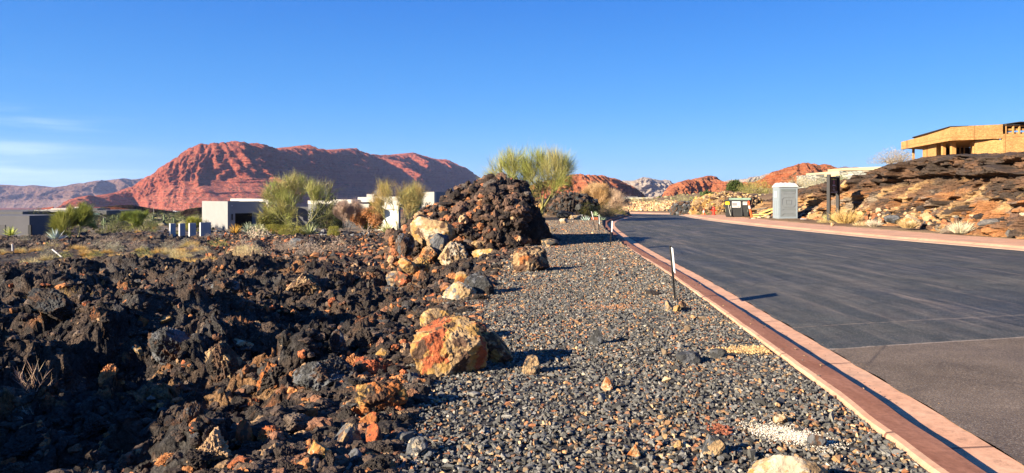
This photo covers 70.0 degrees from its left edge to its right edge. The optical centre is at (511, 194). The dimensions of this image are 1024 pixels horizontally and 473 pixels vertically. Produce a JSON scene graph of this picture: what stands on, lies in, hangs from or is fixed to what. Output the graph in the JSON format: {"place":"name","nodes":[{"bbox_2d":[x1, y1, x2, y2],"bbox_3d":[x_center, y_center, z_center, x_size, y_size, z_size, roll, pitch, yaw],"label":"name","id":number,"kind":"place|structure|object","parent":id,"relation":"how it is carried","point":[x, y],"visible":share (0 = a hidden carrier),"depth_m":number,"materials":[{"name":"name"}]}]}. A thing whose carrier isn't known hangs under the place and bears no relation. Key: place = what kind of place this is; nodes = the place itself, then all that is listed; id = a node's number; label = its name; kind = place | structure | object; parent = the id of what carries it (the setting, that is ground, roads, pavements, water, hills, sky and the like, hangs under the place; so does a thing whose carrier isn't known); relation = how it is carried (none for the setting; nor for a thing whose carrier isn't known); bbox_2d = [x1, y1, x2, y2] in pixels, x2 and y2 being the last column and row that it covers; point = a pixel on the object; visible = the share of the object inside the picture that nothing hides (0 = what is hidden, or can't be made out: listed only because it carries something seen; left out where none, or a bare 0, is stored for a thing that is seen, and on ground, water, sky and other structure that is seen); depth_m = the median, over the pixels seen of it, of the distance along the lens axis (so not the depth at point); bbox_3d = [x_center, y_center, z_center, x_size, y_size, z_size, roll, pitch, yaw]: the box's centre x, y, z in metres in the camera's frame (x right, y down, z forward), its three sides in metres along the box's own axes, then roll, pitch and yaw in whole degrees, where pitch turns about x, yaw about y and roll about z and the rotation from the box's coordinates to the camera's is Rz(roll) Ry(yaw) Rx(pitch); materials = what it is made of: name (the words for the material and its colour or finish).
{"place":"outdoors","nodes":[
{"label":"outdoors","id":0,"kind":"place"},
{"bbox_2d":[0,178,143,207],"bbox_3d":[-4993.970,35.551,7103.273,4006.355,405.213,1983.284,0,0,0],"label":"mountains","id":1,"kind":"structure","parent":0,"point":[27,196],"depth_m":6632.38,"materials":[{"name":"grey stone"}]},
{"bbox_2d":[100,205,179,213],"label":"hills","id":2,"kind":"structure","parent":0,"point":[130,207],"depth_m":436.52,"materials":[{"name":"brown stone"}]},
{"bbox_2d":[177,207,201,216],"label":"hills","id":3,"kind":"structure","parent":0,"point":[190,212],"depth_m":248.29,"materials":[{"name":"brown stone"}]},
{"bbox_2d":[0,226,530,472],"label":"lava field","id":4,"kind":"structure","parent":0,"point":[96,354],"depth_m":10.54,"materials":[{"name":"black stone"}]},
{"bbox_2d":[11,361,59,393],"bbox_3d":[-4.996,1.895,7.591,0.467,0.430,0.620,0,0,13],"label":"dry shrub","id":5,"kind":"object","parent":4,"relation":"on","point":[22,375],"visible":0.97,"depth_m":7.61,"materials":[{"name":"brown plant"}]},
{"bbox_2d":[27,288,75,321],"bbox_3d":[-7.049,1.707,11.224,0.655,0.568,0.495,0,0,21],"label":"boulder","id":6,"kind":"object","parent":4,"relation":"on","point":[52,303],"visible":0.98,"depth_m":11.13,"materials":[{"name":"stone"}]},
{"bbox_2d":[117,207,148,229],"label":"palo verde","id":7,"kind":"object","parent":4,"relation":"on","point":[137,217],"visible":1,"depth_m":90.78,"materials":[{"name":"green plant"}]},
{"bbox_2d":[0,223,292,249],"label":"lava rubble","id":8,"kind":"object","parent":4,"relation":"on","point":[38,240],"visible":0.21,"depth_m":50.98,"materials":[{"name":"stone"}]},
{"bbox_2d":[147,326,191,365],"bbox_3d":[-4.613,2.130,10.025,0.686,0.676,0.459,0,0,-34],"label":"boulder","id":9,"kind":"object","parent":4,"relation":"on","point":[164,344],"visible":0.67,"depth_m":9.84,"materials":[{"name":"stone"}]},
{"bbox_2d":[199,222,210,235],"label":"garden wall","id":10,"kind":"structure","parent":4,"relation":"on","point":[204,228],"depth_m":78.28,"materials":[{"name":"paint"}]},
{"bbox_2d":[205,340,247,382],"bbox_3d":[-2.951,1.796,7.619,0.464,0.557,0.381,0,0,-25],"label":"boulder","id":11,"kind":"object","parent":4,"relation":"on","point":[223,360],"visible":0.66,"depth_m":7.50,"materials":[{"name":"stone"}]},
{"bbox_2d":[236,420,253,448],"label":"boulder","id":12,"kind":"object","parent":4,"relation":"on","point":[244,432],"visible":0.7,"depth_m":4.58,"materials":[{"name":"stone"}]},
{"bbox_2d":[0,260,500,472],"bbox_3d":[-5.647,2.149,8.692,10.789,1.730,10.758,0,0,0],"label":"lava rubble","id":13,"kind":"object","parent":4,"relation":"on","point":[265,454],"visible":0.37,"depth_m":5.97,"materials":[{"name":"stone"}]},
{"bbox_2d":[183,401,203,423],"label":"boulder","id":14,"kind":"object","parent":13,"relation":"on","point":[192,409],"visible":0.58,"depth_m":4.41,"materials":[{"name":"stone"}]},
{"bbox_2d":[211,278,239,295],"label":"boulder","id":15,"kind":"object","parent":13,"relation":"on","point":[227,284],"visible":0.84,"depth_m":12.44,"materials":[{"name":"stone"}]},
{"bbox_2d":[257,425,283,441],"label":"boulder","id":16,"kind":"object","parent":13,"relation":"on","point":[263,433],"visible":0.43,"depth_m":4.54,"materials":[{"name":"stone"}]},
{"bbox_2d":[255,362,285,395],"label":"boulder","id":17,"kind":"object","parent":13,"relation":"on","point":[268,375],"visible":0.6,"depth_m":6.95,"materials":[{"name":"stone"}]},
{"bbox_2d":[359,411,378,423],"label":"boulder","id":18,"kind":"object","parent":13,"relation":"on","point":[370,417],"visible":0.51,"depth_m":5.01,"materials":[{"name":"stone"}]},
{"bbox_2d":[365,422,381,441],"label":"boulder","id":19,"kind":"object","parent":13,"relation":"on","point":[373,432],"visible":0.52,"depth_m":4.59,"materials":[{"name":"stone"}]},
{"bbox_2d":[353,379,407,414],"bbox_3d":[-0.974,1.504,5.383,0.396,0.314,0.301,0,0,-27],"label":"boulder","id":20,"kind":"object","parent":13,"relation":"on","point":[378,396],"visible":0.91,"depth_m":5.27,"materials":[{"name":"stone"}]},
{"bbox_2d":[256,204,284,230],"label":"evergreen tree","id":21,"kind":"object","parent":4,"relation":"on","point":[264,221],"visible":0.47,"depth_m":87.24,"materials":[{"name":"green plant"}]},
{"bbox_2d":[196,229,384,235],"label":"terrace rubble","id":22,"kind":"object","parent":4,"relation":"on","point":[324,232],"visible":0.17,"depth_m":81.79,"materials":[{"name":"stone"}]},
{"bbox_2d":[201,232,384,268],"bbox_3d":[-18.105,3.136,55.943,33.626,3.531,56.333,0,0,0],"label":"lava rubble","id":23,"kind":"object","parent":4,"relation":"on","point":[367,249],"visible":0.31,"depth_m":36.97,"materials":[{"name":"stone"}]},
{"bbox_2d":[289,238,316,248],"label":"boulder","id":24,"kind":"object","parent":23,"relation":"on","point":[296,241],"visible":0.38,"depth_m":42.16,"materials":[{"name":"stone"}]},
{"bbox_2d":[286,273,319,295],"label":"boulder","id":25,"kind":"object","parent":4,"relation":"on","point":[307,284],"visible":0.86,"depth_m":15.82,"materials":[{"name":"stone"}]},
{"bbox_2d":[331,196,364,231],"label":"bare tree","id":26,"kind":"object","parent":4,"relation":"on","point":[344,209],"visible":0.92,"depth_m":83.21,"materials":[{"name":"beige plant"}]},
{"bbox_2d":[349,204,385,231],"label":"bare tree","id":27,"kind":"object","parent":4,"relation":"on","point":[377,220],"visible":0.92,"depth_m":82.73,"materials":[{"name":"brown plant"}]},
{"bbox_2d":[366,178,429,229],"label":"palo verde","id":28,"kind":"object","parent":4,"relation":"on","point":[384,191],"visible":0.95,"depth_m":81.53,"materials":[{"name":"green plant"}]},
{"bbox_2d":[394,271,411,286],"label":"boulder","id":29,"kind":"object","parent":4,"relation":"on","point":[402,279],"visible":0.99,"depth_m":18.62,"materials":[{"name":"stone"}]},
{"bbox_2d":[395,232,414,256],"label":"boulder","id":30,"kind":"object","parent":4,"relation":"on","point":[404,244],"visible":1,"depth_m":21.25,"materials":[{"name":"stone"}]},
{"bbox_2d":[398,257,416,274],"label":"boulder","id":31,"kind":"object","parent":4,"relation":"on","point":[408,266],"visible":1,"depth_m":19.52,"materials":[{"name":"stone"}]},
{"bbox_2d":[412,257,429,273],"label":"boulder","id":32,"kind":"object","parent":4,"relation":"on","point":[422,263],"visible":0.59,"depth_m":19.97,"materials":[{"name":"stone"}]},
{"bbox_2d":[419,246,437,263],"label":"boulder","id":33,"kind":"object","parent":4,"relation":"on","point":[429,253],"visible":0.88,"depth_m":20.59,"materials":[{"name":"stone"}]},
{"bbox_2d":[420,308,450,326],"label":"boulder","id":34,"kind":"object","parent":4,"relation":"on","point":[428,316],"visible":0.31,"depth_m":8.42,"materials":[{"name":"stone"}]},
{"bbox_2d":[427,233,448,257],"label":"boulder","id":35,"kind":"object","parent":4,"relation":"on","point":[437,242],"visible":0.77,"depth_m":20.90,"materials":[{"name":"stone"}]},
{"bbox_2d":[438,241,467,264],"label":"boulder","id":36,"kind":"object","parent":4,"relation":"on","point":[452,252],"visible":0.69,"depth_m":20.33,"materials":[{"name":"stone"}]},
{"bbox_2d":[442,281,476,300],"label":"boulder","id":37,"kind":"object","parent":4,"relation":"on","point":[454,291],"visible":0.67,"depth_m":11.34,"materials":[{"name":"stone"}]},
{"bbox_2d":[381,172,560,274],"bbox_3d":[-1.355,1.149,24.131,6.009,3.780,5.488,0,0,0],"label":"lava mound","id":38,"kind":"object","parent":4,"relation":"on","point":[500,211],"visible":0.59,"depth_m":22.14,"materials":[{"name":"stone"}]},
{"bbox_2d":[410,216,454,245],"bbox_3d":[-2.373,1.115,21.810,1.296,0.959,1.023,0,0,-15],"label":"boulder","id":39,"kind":"object","parent":38,"relation":"on","point":[422,228],"visible":0.79,"depth_m":21.61,"materials":[{"name":"stone"}]},
{"bbox_2d":[487,220,678,282],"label":"gravel","id":40,"kind":"structure","parent":4,"relation":"on","point":[578,238],"depth_m":16.73,"materials":[{"name":"grey gravel"}]},
{"bbox_2d":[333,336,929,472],"bbox_3d":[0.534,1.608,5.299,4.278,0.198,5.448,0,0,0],"label":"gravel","id":41,"kind":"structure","parent":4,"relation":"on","point":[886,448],"depth_m":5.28,"materials":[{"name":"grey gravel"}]},
{"bbox_2d":[406,436,427,457],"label":"boulder","id":42,"kind":"object","parent":41,"relation":"on","point":[417,445],"visible":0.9,"depth_m":4.42,"materials":[{"name":"stone"}]},
{"bbox_2d":[410,315,487,377],"bbox_3d":[-0.578,1.401,6.625,0.711,0.576,0.553,0,0,-11],"label":"boulder","id":43,"kind":"object","parent":41,"relation":"on","point":[450,345],"visible":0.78,"depth_m":6.43,"materials":[{"name":"stone"}]},
{"bbox_2d":[522,354,539,374],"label":"boulder","id":44,"kind":"object","parent":41,"relation":"on","point":[531,366],"visible":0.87,"depth_m":6.44,"materials":[{"name":"stone"}]},
{"bbox_2d":[587,328,602,344],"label":"rock","id":45,"kind":"object","parent":41,"relation":"on","point":[595,337],"visible":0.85,"depth_m":7.71,"materials":[{"name":"stone"}]},
{"bbox_2d":[676,350,700,364],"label":"boulder","id":46,"kind":"object","parent":41,"relation":"on","point":[690,357],"visible":0.89,"depth_m":6.85,"materials":[{"name":"stone"}]},
{"bbox_2d":[701,435,725,457],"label":"boulder","id":47,"kind":"object","parent":41,"relation":"on","point":[714,446],"visible":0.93,"depth_m":4.42,"materials":[{"name":"stone"}]},
{"bbox_2d":[709,348,726,358],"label":"boulder","id":48,"kind":"object","parent":41,"relation":"on","point":[717,353],"visible":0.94,"depth_m":7.06,"materials":[{"name":"stone"}]},
{"bbox_2d":[705,422,733,435],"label":"gravel","id":49,"kind":"structure","parent":41,"relation":"on","point":[717,426],"depth_m":4.89,"materials":[{"name":"gravel"}]},
{"bbox_2d":[734,419,857,458],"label":"pale gravel","id":50,"kind":"structure","parent":41,"relation":"on","point":[793,436],"depth_m":4.78,"materials":[{"name":"white gravel"}]},
{"bbox_2d":[56,141,479,210],"bbox_3d":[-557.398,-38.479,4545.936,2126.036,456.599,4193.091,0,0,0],"label":"hills","id":51,"kind":"structure","parent":0,"point":[194,176],"depth_m":2835.89,"materials":[{"name":"red stone"}]},
{"bbox_2d":[0,180,1023,472],"bbox_3d":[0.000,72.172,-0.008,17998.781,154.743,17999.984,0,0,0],"label":"ground","id":52,"kind":"structure","parent":0,"point":[680,438],"depth_m":5.51,"materials":[{"name":"grey gravel"}]},
{"bbox_2d":[0,214,57,235],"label":"grey building","id":53,"kind":"structure","parent":52,"relation":"on","point":[29,224],"depth_m":76.00,"materials":[{"name":"grey paint"}]},
{"bbox_2d":[0,206,139,218],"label":"long house","id":54,"kind":"structure","parent":52,"relation":"on","point":[103,213],"depth_m":183.99,"materials":[{"name":"paint"}]},
{"bbox_2d":[43,199,101,237],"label":"palo verde","id":55,"kind":"object","parent":52,"relation":"on","point":[82,215],"visible":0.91,"depth_m":61.20,"materials":[{"name":"green plant"}]},
{"bbox_2d":[84,211,201,224],"bbox_3d":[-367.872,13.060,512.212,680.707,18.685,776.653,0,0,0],"label":"scrub","id":56,"kind":"object","parent":52,"relation":"on","point":[160,220],"visible":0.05,"depth_m":137.17,"materials":[{"name":"green plant"}]},
{"bbox_2d":[248,166,341,234],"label":"palo verde","id":57,"kind":"object","parent":52,"relation":"on","point":[285,189],"visible":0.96,"depth_m":84.20,"materials":[{"name":"green plant"}]},
{"bbox_2d":[307,441,329,458],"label":"boulder","id":58,"kind":"object","parent":52,"relation":"on","point":[320,450],"visible":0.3,"depth_m":4.24,"materials":[{"name":"stone"}]},
{"bbox_2d":[202,190,445,229],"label":"modern house","id":59,"kind":"structure","parent":52,"relation":"on","point":[224,214],"depth_m":101.86,"materials":[{"name":"grey paint"}]},
{"bbox_2d":[292,357,356,390],"bbox_3d":[-1.633,1.558,6.252,0.499,0.332,0.390,0,0,28],"label":"boulder","id":60,"kind":"object","parent":52,"relation":"on","point":[315,375],"visible":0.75,"depth_m":6.15,"materials":[{"name":"stone"}]},
{"bbox_2d":[306,192,346,230],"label":"evergreen tree","id":61,"kind":"object","parent":52,"relation":"on","point":[323,222],"visible":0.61,"depth_m":89.36,"materials":[{"name":"green plant"}]},
{"bbox_2d":[334,422,361,446],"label":"boulder","id":62,"kind":"object","parent":52,"relation":"on","point":[348,433],"visible":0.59,"depth_m":4.57,"materials":[{"name":"stone"}]},
{"bbox_2d":[348,448,362,464],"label":"boulder","id":63,"kind":"object","parent":52,"relation":"on","point":[355,454],"visible":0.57,"depth_m":4.26,"materials":[{"name":"stone"}]},
{"bbox_2d":[353,356,393,373],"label":"boulder","id":64,"kind":"object","parent":52,"relation":"on","point":[370,364],"visible":0.62,"depth_m":6.48,"materials":[{"name":"stone"}]},
{"bbox_2d":[394,182,426,213],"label":"palo verde","id":65,"kind":"object","parent":52,"relation":"on","point":[415,208],"visible":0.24,"depth_m":86.11,"materials":[{"name":"green plant"}]},
{"bbox_2d":[482,332,512,363],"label":"boulder","id":66,"kind":"object","parent":52,"relation":"on","point":[498,350],"visible":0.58,"depth_m":6.84,"materials":[{"name":"stone"}]},
{"bbox_2d":[510,246,549,271],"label":"boulder","id":67,"kind":"object","parent":52,"relation":"on","point":[529,259],"visible":0.83,"depth_m":14.85,"materials":[{"name":"stone"}]},
{"bbox_2d":[476,136,584,214],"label":"palo verde","id":68,"kind":"object","parent":52,"relation":"on","point":[510,165],"visible":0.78,"depth_m":43.10,"materials":[{"name":"green plant"}]},
{"bbox_2d":[542,191,600,215],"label":"lava outcrop","id":69,"kind":"object","parent":52,"relation":"on","point":[565,201],"visible":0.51,"depth_m":50.78,"materials":[{"name":"stone"}]},
{"bbox_2d":[579,181,614,205],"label":"desert willow","id":70,"kind":"object","parent":52,"relation":"on","point":[601,193],"visible":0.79,"depth_m":57.02,"materials":[{"name":"beige plant"}]},
{"bbox_2d":[443,281,755,339],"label":"gravel","id":71,"kind":"structure","parent":52,"relation":"on","point":[596,316],"depth_m":9.73,"materials":[{"name":"grey gravel"}]},
{"bbox_2d":[464,271,493,293],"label":"boulder","id":72,"kind":"object","parent":71,"relation":"on","point":[479,281],"visible":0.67,"depth_m":11.59,"materials":[{"name":"stone"}]},
{"bbox_2d":[669,246,675,300],"bbox_3d":[2.355,1.226,10.701,0.117,0.948,0.306,0,0,14],"label":"marker stake","id":73,"kind":"object","parent":71,"relation":"on","point":[672,265],"visible":0.85,"depth_m":10.82,"materials":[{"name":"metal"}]},
{"bbox_2d":[601,187,632,211],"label":"desert willow","id":74,"kind":"object","parent":52,"relation":"on","point":[619,198],"visible":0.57,"depth_m":62.91,"materials":[{"name":"beige plant"}]},
{"bbox_2d":[607,200,678,210],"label":"bank of stones","id":75,"kind":"structure","parent":52,"relation":"on","point":[646,206],"depth_m":103.06,"materials":[{"name":"beige stone"}]},
{"bbox_2d":[667,200,692,214],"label":"rock outcrop","id":76,"kind":"object","parent":52,"relation":"on","point":[681,207],"visible":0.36,"depth_m":69.30,"materials":[{"name":"stone"}]},
{"bbox_2d":[688,191,764,214],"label":"rock outcrop","id":77,"kind":"object","parent":52,"relation":"on","point":[707,202],"visible":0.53,"depth_m":61.75,"materials":[{"name":"stone"}]},
{"bbox_2d":[725,179,744,191],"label":"juniper","id":78,"kind":"object","parent":52,"relation":"on","point":[733,185],"visible":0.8,"depth_m":111.42,"materials":[{"name":"green plant"}]},
{"bbox_2d":[705,344,777,357],"bbox_3d":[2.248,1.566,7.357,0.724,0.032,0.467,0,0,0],"label":"gravel","id":79,"kind":"structure","parent":52,"relation":"on","point":[745,350],"depth_m":7.38,"materials":[{"name":"beige gravel"}]},
{"bbox_2d":[739,176,772,193],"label":"desert shrub","id":80,"kind":"object","parent":52,"relation":"on","point":[757,188],"visible":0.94,"depth_m":75.89,"materials":[{"name":"yellow plant"}]},
{"bbox_2d":[772,182,797,218],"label":"portable toilet","id":81,"kind":"object","parent":52,"relation":"on","point":[785,200],"visible":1,"depth_m":45.91,"materials":[{"name":"plastic"}]},
{"bbox_2d":[781,189,795,216],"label":"door","id":82,"kind":"structure","parent":81,"relation":"in","point":[788,198],"depth_m":45.91,"materials":[{"name":"grey plastic"}]},
{"bbox_2d":[747,454,827,472],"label":"boulder","id":83,"kind":"object","parent":52,"relation":"on","point":[780,463],"visible":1,"depth_m":3.90,"materials":[{"name":"stone"}]},
{"bbox_2d":[807,434,826,448],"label":"boulder","id":84,"kind":"object","parent":52,"relation":"on","point":[815,440],"visible":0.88,"depth_m":4.56,"materials":[{"name":"stone"}]},
{"bbox_2d":[827,174,839,221],"bbox_3d":[17.624,0.390,40.100,0.170,2.999,1.539,0,0,43],"label":"lot sign","id":85,"kind":"object","parent":52,"relation":"on","point":[833,184],"visible":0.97,"depth_m":39.92,"materials":[{"name":"black metal"}]},
{"bbox_2d":[797,167,879,188],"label":"stone house","id":86,"kind":"structure","parent":52,"relation":"on","point":[846,172],"depth_m":86.99,"materials":[{"name":"beige paint"}]},
{"bbox_2d":[751,152,1023,238],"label":"rock bank","id":87,"kind":"object","parent":52,"relation":"on","point":[991,184],"visible":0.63,"depth_m":34.87,"materials":[{"name":"brown stone"}]},
{"bbox_2d":[887,149,914,163],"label":"desert shrub","id":88,"kind":"object","parent":87,"relation":"on","point":[898,159],"visible":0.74,"depth_m":43.94,"materials":[{"name":"grey plant"}]},
{"bbox_2d":[946,221,977,232],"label":"dry grass","id":89,"kind":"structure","parent":87,"relation":"on","point":[957,228],"depth_m":28.45,"materials":[{"name":"beige plant"}]},
{"bbox_2d":[752,205,1023,236],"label":"talus","id":90,"kind":"structure","parent":52,"relation":"on","point":[927,218],"depth_m":33.80,"materials":[{"name":"stone"}]},
{"bbox_2d":[901,121,1023,159],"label":"timber house","id":91,"kind":"structure","parent":52,"relation":"on","point":[979,139],"depth_m":61.98,"materials":[{"name":"wood"}]},
{"bbox_2d":[0,0,1023,186],"label":"sky","id":92,"kind":"structure","parent":0,"point":[675,91],"materials":[{"name":"blue"}]},
{"bbox_2d":[531,174,645,198],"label":"hills","id":93,"kind":"structure","parent":0,"point":[626,189],"depth_m":1491.54,"materials":[{"name":"orange stone"}]},
{"bbox_2d":[662,176,727,196],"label":"hills","id":94,"kind":"structure","parent":0,"point":[705,183],"depth_m":1327.09,"materials":[{"name":"orange stone"}]},
{"bbox_2d":[623,173,769,196],"bbox_3d":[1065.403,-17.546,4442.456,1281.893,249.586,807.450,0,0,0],"label":"hills","id":95,"kind":"structure","parent":0,"point":[648,187],"depth_m":4318.72,"materials":[{"name":"white stone"}]},
{"bbox_2d":[715,163,837,191],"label":"hills","id":96,"kind":"structure","parent":0,"point":[779,176],"depth_m":847.92,"materials":[{"name":"orange stone"}]},
{"bbox_2d":[614,213,1023,464],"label":"road","id":97,"kind":"structure","parent":0,"point":[934,324],"depth_m":11.23,"materials":[{"name":"grey asphalt"}]},
{"bbox_2d":[604,215,986,472],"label":"kerb","id":98,"kind":"structure","parent":97,"relation":"on","point":[926,450],"depth_m":5.67,"materials":[{"name":"pink concrete"}]},
{"bbox_2d":[608,215,1023,472],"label":"gutter","id":99,"kind":"object","parent":97,"relation":"on","point":[979,453],"visible":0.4,"depth_m":6.05,"materials":[{"name":"pink concrete"}]},
{"bbox_2d":[630,212,1023,249],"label":"kerb","id":100,"kind":"structure","parent":97,"relation":"on","point":[906,238],"depth_m":28.59,"materials":[{"name":"pink concrete"}]},
{"bbox_2d":[633,213,1023,250],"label":"gutter","id":101,"kind":"object","parent":97,"relation":"on","point":[861,236],"visible":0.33,"depth_m":28.36,"materials":[{"name":"concrete"}]},
{"bbox_2d":[631,212,1023,245],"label":"sidewalk","id":102,"kind":"structure","parent":0,"point":[920,234],"depth_m":30.71,"materials":[{"name":"pink concrete"}]},
{"bbox_2d":[723,198,752,216],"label":"dumpster","id":103,"kind":"object","parent":102,"relation":"on","point":[736,207],"visible":0.95,"depth_m":50.57,"materials":[{"name":"black paint"}]},
{"bbox_2d":[829,205,864,222],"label":"dry grass","id":104,"kind":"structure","parent":0,"point":[838,218],"depth_m":38.31,"materials":[{"name":"yellow plant"}]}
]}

